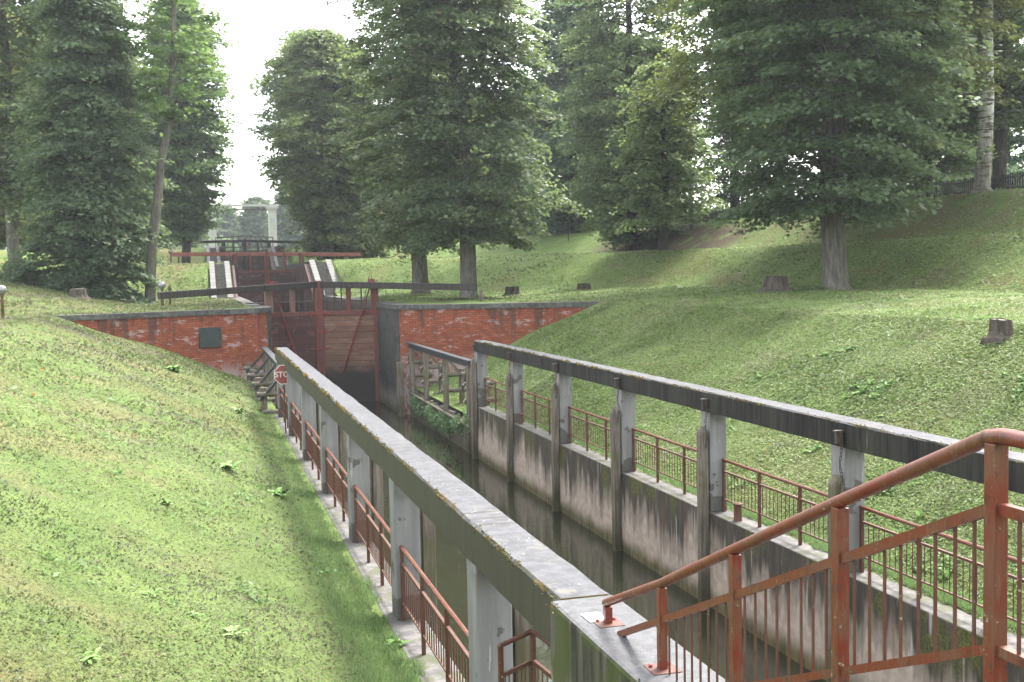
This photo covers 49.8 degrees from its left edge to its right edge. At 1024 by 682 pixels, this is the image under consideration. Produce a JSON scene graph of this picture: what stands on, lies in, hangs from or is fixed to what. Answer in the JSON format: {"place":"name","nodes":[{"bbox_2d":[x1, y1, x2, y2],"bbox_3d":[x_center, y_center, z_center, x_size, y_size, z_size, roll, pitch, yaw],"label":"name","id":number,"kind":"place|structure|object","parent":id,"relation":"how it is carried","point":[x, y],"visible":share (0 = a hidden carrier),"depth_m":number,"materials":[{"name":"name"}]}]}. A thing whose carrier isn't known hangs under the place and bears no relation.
{"place":"outdoors","nodes":[
{"label":"outdoors","id":0,"kind":"place"},
{"bbox_2d":[0,189,1023,681],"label":"ground","id":1,"kind":"structure","parent":0,"point":[702,239],"depth_m":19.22,"materials":[{"name":"green plant"}]},
{"bbox_2d":[0,285,6,317],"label":"garden lamp","id":2,"kind":"object","parent":1,"relation":"on","point":[3,289],"visible":0.98,"depth_m":36.88,"materials":[{"name":"white metal"}]},
{"bbox_2d":[0,258,50,282],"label":"bush","id":3,"kind":"object","parent":1,"relation":"on","point":[26,276],"visible":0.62,"depth_m":53.59,"materials":[{"name":"green plant"}]},
{"bbox_2d":[0,8,52,249],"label":"park tree","id":4,"kind":"object","parent":1,"relation":"on","point":[21,222],"visible":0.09,"depth_m":78.01,"materials":[{"name":"green plant"}]},
{"bbox_2d":[0,0,71,266],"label":"lime tree","id":5,"kind":"object","parent":1,"relation":"on","point":[9,103],"visible":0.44,"depth_m":60.48,"materials":[{"name":"green plant"}]},
{"bbox_2d":[0,25,104,253],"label":"park tree","id":6,"kind":"object","parent":1,"relation":"on","point":[54,182],"visible":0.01,"depth_m":90.67,"materials":[{"name":"green plant"}]},
{"bbox_2d":[69,288,93,299],"bbox_3d":[-19.599,-2.076,49.705,1.247,0.621,1.181,-1,4,10],"label":"tree stump","id":7,"kind":"object","parent":1,"relation":"on","point":[81,293],"visible":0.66,"depth_m":49.43,"materials":[{"name":"wood"}]},
{"bbox_2d":[0,0,178,303],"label":"lime tree","id":8,"kind":"object","parent":1,"relation":"on","point":[84,72],"visible":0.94,"depth_m":54.02,"materials":[{"name":"green plant"}]},
{"bbox_2d":[52,50,181,262],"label":"park tree","id":9,"kind":"object","parent":1,"relation":"on","point":[168,244],"visible":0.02,"depth_m":94.71,"materials":[{"name":"green plant"}]},
{"bbox_2d":[0,280,257,401],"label":"grass","id":10,"kind":"structure","parent":1,"relation":"on","point":[110,309],"depth_m":41.30,"materials":[{"name":"plant"}]},
{"bbox_2d":[0,305,271,386],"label":"wing wall","id":11,"kind":"structure","parent":1,"relation":"on","point":[246,334],"depth_m":42.06,"materials":[{"name":"red brick"}]},
{"bbox_2d":[199,327,221,347],"bbox_3d":[-11.557,-0.135,42.282,0.880,0.780,0.054,-4,4,-38],"label":"plaque","id":12,"kind":"object","parent":11,"relation":"attached to","point":[209,337],"visible":1,"depth_m":42.26,"materials":[{"name":"metal"}]},
{"bbox_2d":[157,275,320,403],"bbox_3d":[-11.617,0.381,47.127,7.634,6.323,1.260,-5,5,-44],"label":"lock gate leaf","id":13,"kind":"object","parent":11,"relation":"attached to","point":[297,333],"visible":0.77,"depth_m":48.46,"materials":[{"name":"brown wood"}]},
{"bbox_2d":[95,0,231,302],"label":"leaning tree","id":14,"kind":"object","parent":1,"relation":"on","point":[168,111],"visible":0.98,"depth_m":55.62,"materials":[{"name":"green plant"}]},
{"bbox_2d":[136,113,220,247],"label":"park tree","id":15,"kind":"object","parent":1,"relation":"on","point":[194,245],"visible":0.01,"depth_m":118.30,"materials":[{"name":"green plant"}]},
{"bbox_2d":[121,0,247,262],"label":"maple tree","id":16,"kind":"object","parent":1,"relation":"on","point":[187,205],"visible":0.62,"depth_m":82.43,"materials":[{"name":"green plant"}]},
{"bbox_2d":[194,216,230,247],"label":"tree","id":17,"kind":"object","parent":1,"relation":"on","point":[219,231],"visible":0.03,"depth_m":228.01,"materials":[{"name":"green plant"}]},
{"bbox_2d":[206,246,223,262],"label":"stairs","id":18,"kind":"structure","parent":1,"relation":"on","point":[215,259],"depth_m":105.09,"materials":[{"name":"paint"}]},
{"bbox_2d":[219,246,225,260],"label":"chamber wall","id":19,"kind":"structure","parent":1,"relation":"on","point":[222,248],"depth_m":105.17,"materials":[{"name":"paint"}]},
{"bbox_2d":[179,239,245,270],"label":"lock gate leaf","id":20,"kind":"object","parent":19,"relation":"attached to","point":[241,264],"visible":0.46,"depth_m":116.82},
{"bbox_2d":[215,235,272,247],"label":"footbridge","id":21,"kind":"object","parent":19,"relation":"on","point":[244,236],"visible":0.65,"depth_m":119.16,"materials":[{"name":"metal"}]},
{"bbox_2d":[209,261,237,298],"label":"stairs","id":22,"kind":"structure","parent":1,"relation":"on","point":[220,275],"depth_m":70.96,"materials":[{"name":"paint"}]},
{"bbox_2d":[217,202,239,250],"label":"tree","id":23,"kind":"object","parent":1,"relation":"on","point":[230,226],"visible":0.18,"depth_m":232.86,"materials":[{"name":"green plant"}]},
{"bbox_2d":[229,263,238,295],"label":"chamber wall","id":24,"kind":"structure","parent":1,"relation":"on","point":[236,272],"depth_m":73.84,"materials":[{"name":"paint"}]},
{"bbox_2d":[170,251,266,304],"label":"lock gate leaf","id":25,"kind":"object","parent":24,"relation":"attached to","point":[249,277],"visible":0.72,"depth_m":82.22,"materials":[{"name":"wood"}]},
{"bbox_2d":[223,625,247,636],"bbox_3d":[-2.568,2.691,10.197,0.294,0.072,0.284,-1,4,4],"label":"weed plant","id":26,"kind":"object","parent":1,"relation":"on","point":[231,629],"visible":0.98,"depth_m":10.20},
{"bbox_2d":[208,204,278,247],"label":"bridge portal","id":27,"kind":"object","parent":1,"relation":"on","point":[272,220],"visible":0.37,"depth_m":140.70,"materials":[{"name":"concrete"}]},
{"bbox_2d":[231,196,270,250],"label":"tree","id":28,"kind":"object","parent":1,"relation":"on","point":[251,223],"visible":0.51,"depth_m":222.58,"materials":[{"name":"green plant"}]},
{"bbox_2d":[0,256,502,307],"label":"grass","id":29,"kind":"structure","parent":1,"relation":"on","point":[399,296],"depth_m":59.99,"materials":[{"name":"plant"}]},
{"bbox_2d":[244,347,277,413],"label":"stairs","id":30,"kind":"structure","parent":1,"relation":"on","point":[268,381],"depth_m":36.10,"materials":[{"name":"grey wood"}]},
{"bbox_2d":[267,246,284,256],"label":"chamber wall","id":31,"kind":"structure","parent":1,"relation":"on","point":[279,248],"depth_m":106.64,"materials":[{"name":"paint"}]},
{"bbox_2d":[245,239,303,269],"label":"lock gate leaf","id":32,"kind":"object","parent":31,"relation":"attached to","point":[257,262],"visible":0.47,"depth_m":117.56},
{"bbox_2d":[268,245,287,269],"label":"stairs","id":33,"kind":"structure","parent":1,"relation":"on","point":[275,261],"depth_m":105.68,"materials":[{"name":"paint"}]},
{"bbox_2d":[250,191,310,249],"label":"tree","id":34,"kind":"object","parent":1,"relation":"on","point":[280,214],"visible":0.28,"depth_m":211.87,"materials":[{"name":"green plant"}]},
{"bbox_2d":[275,261,321,311],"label":"chamber wall","id":35,"kind":"structure","parent":1,"relation":"on","point":[298,268],"depth_m":80.11,"materials":[{"name":"paint"}]},
{"bbox_2d":[266,252,360,312],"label":"lock gate leaf","id":36,"kind":"object","parent":35,"relation":"attached to","point":[285,275],"visible":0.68,"depth_m":82.99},
{"bbox_2d":[243,28,377,206],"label":"maple tree","id":37,"kind":"object","parent":1,"relation":"on","point":[263,128],"visible":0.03,"depth_m":109.67,"materials":[{"name":"green plant"}]},
{"bbox_2d":[304,259,338,311],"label":"stairs","id":38,"kind":"structure","parent":1,"relation":"on","point":[318,271],"depth_m":73.11,"materials":[{"name":"paint"}]},
{"bbox_2d":[248,26,395,259],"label":"lime tree","id":39,"kind":"object","parent":1,"relation":"on","point":[320,46],"visible":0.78,"depth_m":85.19,"materials":[{"name":"green plant"}]},
{"bbox_2d":[240,386,424,681],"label":"grass","id":40,"kind":"structure","parent":1,"relation":"on","point":[362,613],"depth_m":13.40,"materials":[{"name":"plant"}]},
{"bbox_2d":[294,45,402,260],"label":"lime tree","id":41,"kind":"object","parent":1,"relation":"on","point":[347,197],"visible":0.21,"depth_m":87.32,"materials":[{"name":"green plant"}]},
{"bbox_2d":[325,296,385,310],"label":"chamber wall","id":42,"kind":"structure","parent":1,"relation":"on","point":[355,305],"depth_m":61.02,"materials":[{"name":"paint"}]},
{"bbox_2d":[274,414,464,681],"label":"canal wall","id":43,"kind":"structure","parent":1,"relation":"on","point":[412,649],"depth_m":14.28,"materials":[{"name":"concrete"}]},
{"bbox_2d":[274,365,286,432],"bbox_3d":[-5.847,1.515,28.404,0.499,1.809,0.061,-2,4,-16],"label":"stop sign","id":44,"kind":"object","parent":43,"relation":"on","point":[280,374],"visible":0.71,"depth_m":28.33,"materials":[{"name":"metal"}]},
{"bbox_2d":[279,387,287,427],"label":"railing","id":45,"kind":"object","parent":43,"relation":"on","point":[281,403],"visible":0.54,"depth_m":30.57,"materials":[{"name":"metal"}]},
{"bbox_2d":[291,401,301,449],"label":"railing","id":46,"kind":"object","parent":43,"relation":"on","point":[296,427],"visible":0.75,"depth_m":26.63,"materials":[{"name":"metal"}]},
{"bbox_2d":[305,420,320,479],"bbox_3d":[-4.011,2.276,22.450,0.048,0.893,3.594,-2,4,-16],"label":"railing","id":47,"kind":"object","parent":43,"relation":"on","point":[312,449],"visible":0.78,"depth_m":22.77,"materials":[{"name":"metal"}]},
{"bbox_2d":[325,446,347,521],"bbox_3d":[-2.935,2.485,18.661,0.048,0.893,3.594,-2,4,-16],"label":"railing","id":48,"kind":"object","parent":43,"relation":"on","point":[334,476],"visible":0.8,"depth_m":18.88,"materials":[{"name":"metal"}]},
{"bbox_2d":[339,426,347,499],"bbox_3d":[-3.112,3.206,20.637,0.150,3.571,0.150,-2,4,-15],"label":"fender post","id":49,"kind":"object","parent":43,"relation":"attached to","point":[342,448],"depth_m":20.49,"materials":[{"name":"grey wood"}]},
{"bbox_2d":[353,484,391,586],"bbox_3d":[-1.860,2.695,14.873,0.048,0.893,3.594,-2,4,-16],"label":"railing","id":50,"kind":"object","parent":43,"relation":"on","point":[360,512],"visible":0.83,"depth_m":14.97,"materials":[{"name":"metal"}]},
{"bbox_2d":[399,545,468,681],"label":"railing","id":51,"kind":"object","parent":43,"relation":"on","point":[450,634],"visible":0.92,"depth_m":11.16,"materials":[{"name":"metal"}]},
{"bbox_2d":[275,347,609,681],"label":"concrete colonnade","id":52,"kind":"object","parent":43,"relation":"on","point":[498,585],"visible":0.82,"depth_m":10.11,"materials":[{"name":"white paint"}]},
{"bbox_2d":[275,347,556,600],"bbox_3d":[-3.266,0.906,19.318,0.123,0.120,26.011,-2,4,-16],"label":"moss","id":53,"kind":"object","parent":52,"relation":"on","point":[287,359],"visible":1,"depth_m":12.73,"materials":[{"name":"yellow plant"}]},
{"bbox_2d":[497,628,550,681],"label":"gate railing","id":54,"kind":"object","parent":43,"relation":"on","point":[532,663],"visible":0.76,"depth_m":7.83,"materials":[{"name":"metal"}]},
{"bbox_2d":[312,0,503,293],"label":"lime tree","id":55,"kind":"object","parent":1,"relation":"on","point":[419,271],"visible":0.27,"depth_m":59.52,"materials":[{"name":"green plant"}]},
{"bbox_2d":[347,0,592,297],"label":"lime tree","id":56,"kind":"object","parent":1,"relation":"on","point":[454,138],"visible":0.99,"depth_m":51.05,"materials":[{"name":"green plant"}]},
{"bbox_2d":[376,301,598,414],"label":"wing wall","id":57,"kind":"structure","parent":1,"relation":"on","point":[457,329],"depth_m":43.93,"materials":[{"name":"red brick"}]},
{"bbox_2d":[318,273,476,401],"bbox_3d":[-4.971,0.123,49.137,7.351,6.323,1.325,0,4,12],"label":"lock gate leaf","id":58,"kind":"object","parent":57,"relation":"attached to","point":[349,351],"visible":0.91,"depth_m":49.27,"materials":[{"name":"brown wood"}]},
{"bbox_2d":[473,77,565,232],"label":"park tree","id":59,"kind":"object","parent":1,"relation":"on","point":[504,121],"visible":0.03,"depth_m":111.81,"materials":[{"name":"green plant"}]},
{"bbox_2d":[510,0,638,233],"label":"lime tree","id":60,"kind":"object","parent":1,"relation":"on","point":[560,15],"visible":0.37,"depth_m":87.69,"materials":[{"name":"green plant"}]},
{"bbox_2d":[524,28,625,234],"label":"park tree","id":61,"kind":"object","parent":1,"relation":"on","point":[548,232],"depth_m":98.64,"materials":[{"name":"green plant"}]},
{"bbox_2d":[538,0,709,251],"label":"lime tree","id":62,"kind":"object","parent":1,"relation":"on","point":[581,115],"visible":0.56,"depth_m":72.35,"materials":[{"name":"green plant"}]},
{"bbox_2d":[550,595,724,681],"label":"concrete abutment","id":63,"kind":"object","parent":1,"relation":"on","point":[583,649],"visible":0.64,"depth_m":6.08,"materials":[{"name":"concrete"}]},
{"bbox_2d":[580,612,602,622],"bbox_3d":[0.475,1.596,6.377,0.110,0.006,0.160,-2,4,-17],"label":"plate","id":64,"kind":"object","parent":63,"relation":"on","point":[591,617],"visible":0.93,"depth_m":6.38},
{"bbox_2d":[594,428,1023,681],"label":"stair railing","id":65,"kind":"object","parent":63,"relation":"on","point":[996,510],"visible":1,"depth_m":3.82,"materials":[{"name":"metal"}]},
{"bbox_2d":[596,38,718,227],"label":"park tree","id":66,"kind":"object","parent":1,"relation":"on","point":[653,127],"visible":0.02,"depth_m":93.47,"materials":[{"name":"green plant"}]},
{"bbox_2d":[605,60,736,249],"bbox_3d":[8.734,-10.013,60.895,6.951,10.693,6.689,-4,5,-41],"label":"young lime tree","id":67,"kind":"object","parent":1,"relation":"on","point":[671,172],"visible":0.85,"depth_m":60.07,"materials":[{"name":"green plant"}]},
{"bbox_2d":[669,77,720,230],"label":"thin tree","id":68,"kind":"object","parent":1,"relation":"on","point":[692,226],"visible":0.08,"depth_m":71.62,"materials":[{"name":"green plant"}]},
{"bbox_2d":[393,187,1023,429],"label":"grass","id":69,"kind":"structure","parent":1,"relation":"on","point":[675,290],"depth_m":38.05,"materials":[{"name":"plant"}]},
{"bbox_2d":[432,299,1023,637],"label":"grass","id":70,"kind":"structure","parent":1,"relation":"on","point":[543,384],"depth_m":22.94,"materials":[{"name":"plant"}]},
{"bbox_2d":[694,45,776,212],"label":"spruce like tree","id":71,"kind":"object","parent":1,"relation":"on","point":[733,200],"visible":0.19,"depth_m":73.37,"materials":[{"name":"green plant"}]},
{"bbox_2d":[477,406,1023,681],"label":"canal wall","id":72,"kind":"structure","parent":1,"relation":"on","point":[659,527],"depth_m":17.52,"materials":[{"name":"concrete"}]},
{"bbox_2d":[470,359,477,458],"bbox_3d":[-1.138,2.356,33.421,0.150,3.628,0.150,-2,3,-18],"label":"fender post","id":73,"kind":"object","parent":72,"relation":"attached to","point":[474,409],"visible":0.76,"depth_m":33.34,"materials":[{"name":"grey wood"}]},
{"bbox_2d":[484,377,505,410],"bbox_3d":[-0.323,1.638,31.673,0.048,0.893,3.594,-2,4,-16],"label":"railing","id":74,"kind":"object","parent":72,"relation":"on","point":[493,394],"visible":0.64,"depth_m":32.44,"materials":[{"name":"orange paint"}]},
{"bbox_2d":[505,373,513,481],"bbox_3d":[-0.057,2.618,29.628,0.150,3.526,0.150,-2,4,-20],"label":"fender post","id":75,"kind":"object","parent":72,"relation":"attached to","point":[509,433],"visible":0.73,"depth_m":29.55,"materials":[{"name":"grey wood"}]},
{"bbox_2d":[521,390,550,434],"bbox_3d":[0.752,1.847,27.884,0.048,0.893,3.594,-2,4,-16],"label":"railing","id":76,"kind":"object","parent":72,"relation":"on","point":[534,408],"visible":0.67,"depth_m":28.38,"materials":[{"name":"metal"}]},
{"bbox_2d":[551,383,559,511],"bbox_3d":[1.019,2.781,25.834,0.150,3.619,0.150,-2,4,-12],"label":"fender post","id":77,"kind":"object","parent":72,"relation":"attached to","point":[555,454],"visible":0.73,"depth_m":25.75,"materials":[{"name":"grey wood"}]},
{"bbox_2d":[568,406,610,459],"bbox_3d":[1.828,2.057,24.095,0.048,0.893,3.594,-2,4,-16],"label":"railing","id":78,"kind":"object","parent":72,"relation":"on","point":[570,416],"visible":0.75,"depth_m":24.60,"materials":[{"name":"metal"}]},
{"bbox_2d":[632,428,696,493],"bbox_3d":[2.903,2.267,20.307,0.048,0.893,3.594,-2,4,-16],"label":"railing","id":79,"kind":"object","parent":72,"relation":"on","point":[683,456],"visible":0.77,"depth_m":20.70,"materials":[{"name":"metal"}]},
{"bbox_2d":[733,502,742,520],"bbox_3d":[3.594,2.717,17.566,0.160,0.280,0.160,-2,4,-16],"label":"bollard","id":80,"kind":"object","parent":72,"relation":"on","point":[737,511],"visible":1,"depth_m":17.51,"materials":[{"name":"metal"}]},
{"bbox_2d":[472,340,1023,571],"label":"concrete colonnade","id":81,"kind":"object","parent":72,"relation":"on","point":[870,438],"visible":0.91,"depth_m":17.43,"materials":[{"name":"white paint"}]},
{"bbox_2d":[479,341,950,445],"bbox_3d":[2.430,0.695,20.884,0.127,0.129,25.933,-2,4,-16],"label":"moss","id":82,"kind":"object","parent":81,"relation":"attached to","point":[581,364],"visible":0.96,"depth_m":20.88,"materials":[{"name":"green plant"}]},
{"bbox_2d":[722,458,827,544],"bbox_3d":[3.979,2.477,16.518,0.048,0.893,3.594,-2,4,-16],"label":"railing","id":83,"kind":"object","parent":72,"relation":"on","point":[800,500],"visible":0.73,"depth_m":16.86,"materials":[{"name":"metal"}]},
{"bbox_2d":[828,474,843,681],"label":"fender post","id":84,"kind":"object","parent":72,"relation":"attached to","point":[834,485],"visible":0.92,"depth_m":14.44,"materials":[{"name":"grey wood"}]},
{"bbox_2d":[859,505,1023,624],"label":"railing","id":85,"kind":"object","parent":72,"relation":"on","point":[941,534],"visible":0.62,"depth_m":13.23,"materials":[{"name":"metal"}]},
{"bbox_2d":[750,276,794,292],"bbox_3d":[9.540,-1.985,39.857,2.338,0.770,2.411,-2,4,-16],"label":"tree stump","id":86,"kind":"object","parent":1,"relation":"on","point":[775,283],"visible":0.63,"depth_m":39.39,"materials":[{"name":"wood"}]},
{"bbox_2d":[615,0,1023,135],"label":"lime tree","id":87,"kind":"object","parent":1,"relation":"on","point":[675,75],"visible":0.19,"depth_m":47.93,"materials":[{"name":"green plant"}]},
{"bbox_2d":[671,0,1002,289],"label":"lime tree","id":88,"kind":"object","parent":1,"relation":"on","point":[874,45],"visible":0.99,"depth_m":38.17,"materials":[{"name":"green plant"}]},
{"bbox_2d":[846,4,1023,198],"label":"lime tree","id":89,"kind":"object","parent":1,"relation":"on","point":[958,162],"visible":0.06,"depth_m":55.99,"materials":[{"name":"green plant"}]},
{"bbox_2d":[915,0,1023,189],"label":"lime tree","id":90,"kind":"object","parent":1,"relation":"on","point":[1006,118],"visible":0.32,"depth_m":51.87,"materials":[{"name":"green plant"}]},
{"bbox_2d":[931,0,1023,194],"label":"birch tree","id":91,"kind":"object","parent":1,"relation":"on","point":[982,178],"visible":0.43,"depth_m":47.62,"materials":[{"name":"white plant"}]},
{"bbox_2d":[933,5,1023,178],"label":"maple tree","id":92,"kind":"object","parent":1,"relation":"on","point":[1015,158],"visible":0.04,"depth_m":73.11,"materials":[{"name":"green plant"}]},
{"bbox_2d":[935,163,1023,194],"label":"bush","id":93,"kind":"object","parent":1,"relation":"on","point":[1012,170],"visible":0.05,"depth_m":64.17,"materials":[{"name":"green plant"}]},
{"bbox_2d":[979,318,1013,344],"bbox_3d":[9.108,-0.175,20.684,0.694,0.516,0.711,-2,4,-16],"label":"tree stump","id":94,"kind":"object","parent":1,"relation":"on","point":[1000,330],"visible":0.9,"depth_m":20.48,"materials":[{"name":"wood"}]},
{"bbox_2d":[6,0,1023,310],"label":"sky","id":95,"kind":"structure","parent":0,"point":[256,23],"materials":[{"name":"white"}]},
{"bbox_2d":[316,401,826,681],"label":"water","id":96,"kind":"structure","parent":0,"point":[597,560],"depth_m":21.51,"materials":[{"name":"liquid"}]},
{"bbox_2d":[371,459,384,558],"bbox_3d":[-2.031,3.387,16.847,0.150,3.627,0.150,-2,4,-20],"label":"fender post","id":97,"kind":"object","parent":96,"relation":"in","point":[377,484],"depth_m":16.71,"materials":[{"name":"grey wood"}]},
{"bbox_2d":[396,362,404,415],"bbox_3d":[-4.434,2.167,43.988,0.260,2.650,0.260,-2,4,-16],"label":"corner pile","id":98,"kind":"object","parent":96,"relation":"in","point":[400,389],"visible":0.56,"depth_m":43.85,"materials":[{"name":"grey wood"}]},
{"bbox_2d":[420,510,437,637],"bbox_3d":[-0.961,3.596,13.052,0.150,3.631,0.150,-2,4,-13],"label":"fender post","id":99,"kind":"object","parent":96,"relation":"in","point":[428,549],"depth_m":12.91,"materials":[{"name":"grey wood"}]},
{"bbox_2d":[408,391,471,453],"bbox_3d":[-2.624,3.031,39.187,0.217,1.640,10.204,-2,4,-16],"label":"stake revetment","id":100,"kind":"object","parent":96,"relation":"in","point":[459,440],"visible":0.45,"depth_m":37.23,"materials":[{"name":"grey wood"}]},
{"bbox_2d":[408,391,471,436],"bbox_3d":[-2.601,2.603,38.714,0.625,1.217,10.095,-2,4,-17],"label":"creeper","id":101,"kind":"object","parent":100,"relation":"attached to","point":[444,422],"visible":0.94,"depth_m":37.86,"materials":[{"name":"green plant"}]},
{"bbox_2d":[406,342,493,453],"bbox_3d":[-2.410,2.009,39.517,1.010,3.430,11.023,-2,4,-16],"label":"timber guide","id":102,"kind":"object","parent":96,"relation":"in","point":[444,375],"visible":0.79,"depth_m":38.09,"materials":[{"name":"grey wood"}]},
{"bbox_2d":[512,605,531,681],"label":"fender post","id":103,"kind":"object","parent":96,"relation":"in","point":[521,647],"visible":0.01,"depth_m":9.12,"materials":[{"name":"grey wood"}]},
{"bbox_2d":[610,406,621,551],"bbox_3d":[2.083,3.049,22.055,0.150,3.501,0.150,-3,4,-21],"label":"fender post","id":104,"kind":"object","parent":96,"relation":"in","point":[616,485],"visible":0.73,"depth_m":21.98,"materials":[{"name":"grey wood"}]},
{"bbox_2d":[696,426,709,602],"bbox_3d":[3.163,3.206,18.264,0.150,3.608,0.150,-2,3,-13],"label":"fender post","id":105,"kind":"object","parent":96,"relation":"in","point":[702,516],"visible":0.74,"depth_m":18.18,"materials":[{"name":"grey wood"}]},
{"bbox_2d":[488,404,1023,634],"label":"grass","id":106,"kind":"structure","parent":0,"point":[942,596],"depth_m":14.94,"materials":[{"name":"plant"}]},
{"bbox_2d":[672,171,1023,224],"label":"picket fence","id":107,"kind":"object","parent":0,"point":[958,186],"visible":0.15,"depth_m":54.92,"materials":[{"name":"brown wood"}]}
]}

